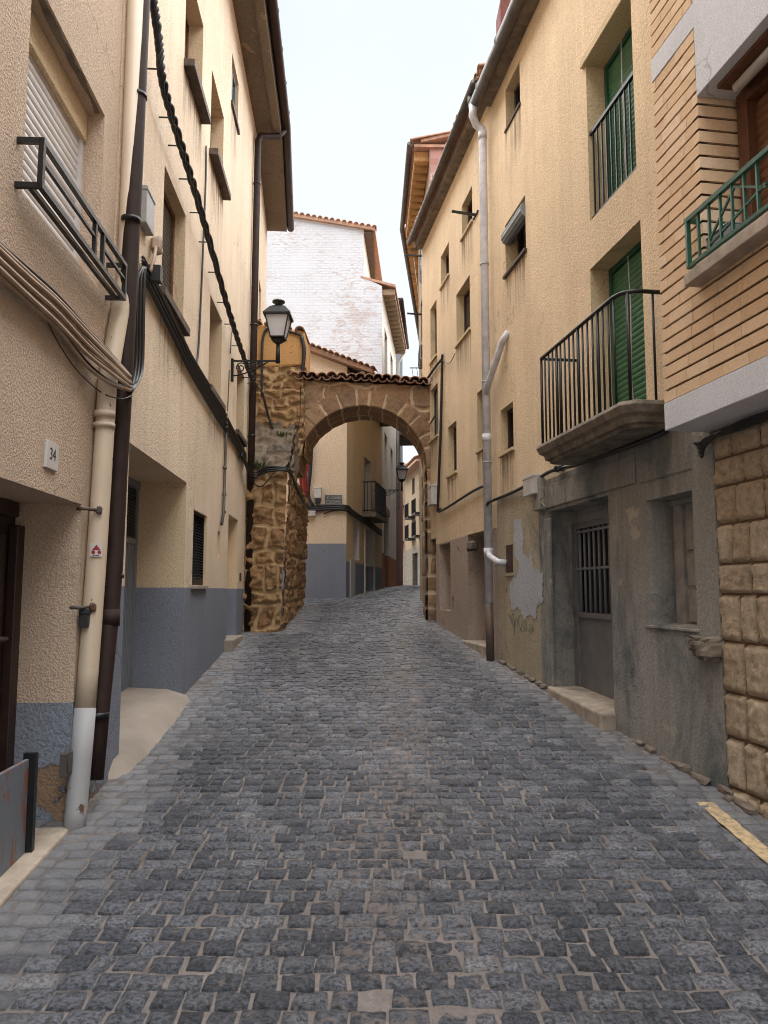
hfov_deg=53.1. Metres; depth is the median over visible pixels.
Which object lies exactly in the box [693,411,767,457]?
cable bundle
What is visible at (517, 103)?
window
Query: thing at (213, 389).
window
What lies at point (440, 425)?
wall cable
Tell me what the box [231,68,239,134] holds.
window
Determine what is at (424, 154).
house
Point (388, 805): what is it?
cobbled street
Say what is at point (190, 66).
window
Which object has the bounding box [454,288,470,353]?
window
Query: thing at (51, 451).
number plate
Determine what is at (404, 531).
house
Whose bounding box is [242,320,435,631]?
stone arch
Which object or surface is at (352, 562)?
meter door
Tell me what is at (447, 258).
window
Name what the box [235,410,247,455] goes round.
window
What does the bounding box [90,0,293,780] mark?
house
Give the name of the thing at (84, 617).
junction box
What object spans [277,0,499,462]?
sky
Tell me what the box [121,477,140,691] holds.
door
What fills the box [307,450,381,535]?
cable bundle
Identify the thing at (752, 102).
window
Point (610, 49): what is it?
window
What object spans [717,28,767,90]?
mounting board
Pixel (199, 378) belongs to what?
cable bundle
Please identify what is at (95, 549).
sticker
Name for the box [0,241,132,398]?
cable bundle
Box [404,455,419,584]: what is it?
house
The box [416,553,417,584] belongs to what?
door
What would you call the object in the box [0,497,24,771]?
door
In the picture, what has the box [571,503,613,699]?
door
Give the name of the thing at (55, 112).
window
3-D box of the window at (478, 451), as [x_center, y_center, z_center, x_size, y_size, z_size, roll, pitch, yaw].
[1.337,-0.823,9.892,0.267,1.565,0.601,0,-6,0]
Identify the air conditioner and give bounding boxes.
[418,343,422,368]
[419,250,421,282]
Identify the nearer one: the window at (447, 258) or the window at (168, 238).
the window at (168, 238)
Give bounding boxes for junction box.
[59,751,72,777]
[79,608,91,626]
[140,185,155,235]
[307,511,315,515]
[314,487,321,498]
[427,484,436,505]
[522,473,540,496]
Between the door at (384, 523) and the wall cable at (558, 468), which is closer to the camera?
the wall cable at (558, 468)
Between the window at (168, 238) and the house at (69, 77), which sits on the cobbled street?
the house at (69, 77)
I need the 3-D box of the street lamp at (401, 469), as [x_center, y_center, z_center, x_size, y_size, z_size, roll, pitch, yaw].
[0.305,-0.934,22.857,0.813,1.120,0.361,0,-6,0]
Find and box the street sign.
[325,495,341,503]
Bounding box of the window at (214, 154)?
[209,117,230,200]
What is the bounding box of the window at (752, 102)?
[736,64,767,225]
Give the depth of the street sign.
17.59 m
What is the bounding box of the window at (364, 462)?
[364,462,365,511]
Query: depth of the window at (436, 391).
13.09 m
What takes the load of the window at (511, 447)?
in the house at (609, 597)
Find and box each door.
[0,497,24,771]
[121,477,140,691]
[350,560,354,596]
[384,523,384,586]
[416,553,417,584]
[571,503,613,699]
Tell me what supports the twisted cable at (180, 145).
attached to the house at (172, 625)
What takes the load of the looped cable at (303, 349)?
attached to the stone arch
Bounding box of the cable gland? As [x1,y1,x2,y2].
[149,236,162,272]
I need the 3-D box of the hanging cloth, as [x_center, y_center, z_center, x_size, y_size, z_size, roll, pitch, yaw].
[-1.740,-0.773,16.765,0.219,1.045,0.083,0,-6,0]
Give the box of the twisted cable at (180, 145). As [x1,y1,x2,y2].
[147,0,274,430]
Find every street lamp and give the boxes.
[231,299,293,381]
[386,462,407,495]
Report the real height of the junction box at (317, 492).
0.248 m
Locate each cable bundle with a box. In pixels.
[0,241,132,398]
[141,256,309,509]
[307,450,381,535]
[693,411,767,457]
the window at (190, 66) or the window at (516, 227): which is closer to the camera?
the window at (190, 66)
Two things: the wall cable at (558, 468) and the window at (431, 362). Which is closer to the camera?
the wall cable at (558, 468)
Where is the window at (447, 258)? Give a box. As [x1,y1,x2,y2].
[439,253,449,290]
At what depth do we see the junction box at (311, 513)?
17.45 m
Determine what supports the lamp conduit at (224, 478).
attached to the house at (172, 625)
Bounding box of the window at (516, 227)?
[501,202,526,279]
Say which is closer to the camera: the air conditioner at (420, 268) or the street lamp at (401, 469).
the air conditioner at (420, 268)
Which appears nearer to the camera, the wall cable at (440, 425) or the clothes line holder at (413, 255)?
the wall cable at (440, 425)
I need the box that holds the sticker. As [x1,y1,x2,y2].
[90,543,102,556]
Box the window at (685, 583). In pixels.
[641,468,698,632]
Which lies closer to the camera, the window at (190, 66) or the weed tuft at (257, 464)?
the window at (190, 66)
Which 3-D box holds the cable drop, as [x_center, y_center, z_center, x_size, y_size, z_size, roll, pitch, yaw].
[-1.653,-1.281,5.208,0.104,1.183,0.990,1,-6,-6]
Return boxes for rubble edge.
[498,660,767,819]
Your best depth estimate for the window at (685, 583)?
5.42 m
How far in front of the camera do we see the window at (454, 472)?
11.80 m
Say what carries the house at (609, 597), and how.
on the cobbled street
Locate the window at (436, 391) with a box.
[429,388,438,453]
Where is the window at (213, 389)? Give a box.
[208,333,225,421]
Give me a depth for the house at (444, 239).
11.20 m
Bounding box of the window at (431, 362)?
[429,308,436,371]
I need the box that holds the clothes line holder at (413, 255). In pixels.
[405,254,421,256]
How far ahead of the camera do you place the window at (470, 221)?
11.06 m
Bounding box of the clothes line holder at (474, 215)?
[451,210,478,219]
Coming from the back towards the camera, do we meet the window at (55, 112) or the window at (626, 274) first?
the window at (626, 274)
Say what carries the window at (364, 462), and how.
in the house at (344, 555)
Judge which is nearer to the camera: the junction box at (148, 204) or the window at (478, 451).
the junction box at (148, 204)
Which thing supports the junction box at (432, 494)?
attached to the house at (444, 239)
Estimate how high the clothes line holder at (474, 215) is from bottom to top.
0.058 m
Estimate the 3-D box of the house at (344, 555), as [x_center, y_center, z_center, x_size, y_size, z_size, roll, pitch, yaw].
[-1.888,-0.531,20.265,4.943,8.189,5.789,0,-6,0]
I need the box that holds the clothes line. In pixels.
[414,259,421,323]
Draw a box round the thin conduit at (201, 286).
[196,146,206,362]
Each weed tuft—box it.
[254,460,268,468]
[271,431,291,435]
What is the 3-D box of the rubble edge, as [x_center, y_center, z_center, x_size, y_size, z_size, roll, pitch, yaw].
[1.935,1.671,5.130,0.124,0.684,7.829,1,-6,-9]
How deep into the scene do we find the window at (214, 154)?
8.84 m
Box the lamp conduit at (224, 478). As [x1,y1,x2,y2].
[220,317,234,524]
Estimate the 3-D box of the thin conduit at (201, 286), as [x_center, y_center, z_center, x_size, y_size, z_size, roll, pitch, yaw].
[-1.864,-2.622,7.796,0.024,2.544,0.446,0,-6,-5]
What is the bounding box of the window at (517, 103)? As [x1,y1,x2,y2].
[504,81,520,137]
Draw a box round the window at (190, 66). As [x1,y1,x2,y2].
[184,16,210,125]
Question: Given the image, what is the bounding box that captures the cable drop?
[130,264,162,393]
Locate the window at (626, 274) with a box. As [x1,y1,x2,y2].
[609,241,646,405]
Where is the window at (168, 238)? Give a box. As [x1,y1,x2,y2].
[159,192,189,335]
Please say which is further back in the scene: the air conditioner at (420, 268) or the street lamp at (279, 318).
the air conditioner at (420, 268)
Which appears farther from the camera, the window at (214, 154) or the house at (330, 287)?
the house at (330, 287)
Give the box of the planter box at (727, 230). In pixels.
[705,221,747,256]
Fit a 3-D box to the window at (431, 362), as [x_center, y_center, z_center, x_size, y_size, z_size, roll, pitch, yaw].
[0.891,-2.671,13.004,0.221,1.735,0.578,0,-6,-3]
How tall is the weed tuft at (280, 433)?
0.101 m
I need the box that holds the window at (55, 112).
[22,0,99,263]
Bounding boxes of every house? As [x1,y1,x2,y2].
[0,0,143,908]
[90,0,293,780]
[266,211,407,588]
[281,343,388,597]
[396,297,412,585]
[400,130,449,601]
[403,462,407,584]
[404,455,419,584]
[407,63,498,659]
[468,0,730,788]
[649,0,767,817]
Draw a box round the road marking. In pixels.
[697,802,767,863]
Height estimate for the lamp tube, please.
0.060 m
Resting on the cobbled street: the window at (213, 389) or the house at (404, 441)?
the house at (404, 441)
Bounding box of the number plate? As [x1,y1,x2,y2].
[43,439,58,471]
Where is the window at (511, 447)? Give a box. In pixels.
[498,407,514,469]
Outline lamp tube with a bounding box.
[732,46,767,92]
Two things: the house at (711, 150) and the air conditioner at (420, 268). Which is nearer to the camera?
the house at (711, 150)
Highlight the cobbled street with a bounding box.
[0,585,767,1023]
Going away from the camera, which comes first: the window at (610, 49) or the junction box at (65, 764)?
the junction box at (65, 764)
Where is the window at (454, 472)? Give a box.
[446,427,456,484]
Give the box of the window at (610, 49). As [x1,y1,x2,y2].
[580,0,635,218]
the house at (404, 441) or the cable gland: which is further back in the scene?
the house at (404, 441)
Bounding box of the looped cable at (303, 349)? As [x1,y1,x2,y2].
[261,327,305,431]
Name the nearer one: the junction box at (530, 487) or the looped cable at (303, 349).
the junction box at (530, 487)
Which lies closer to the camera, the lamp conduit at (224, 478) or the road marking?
the road marking
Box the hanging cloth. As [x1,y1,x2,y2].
[299,463,308,497]
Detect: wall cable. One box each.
[427,354,454,511]
[438,429,667,512]
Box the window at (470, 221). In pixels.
[460,199,472,253]

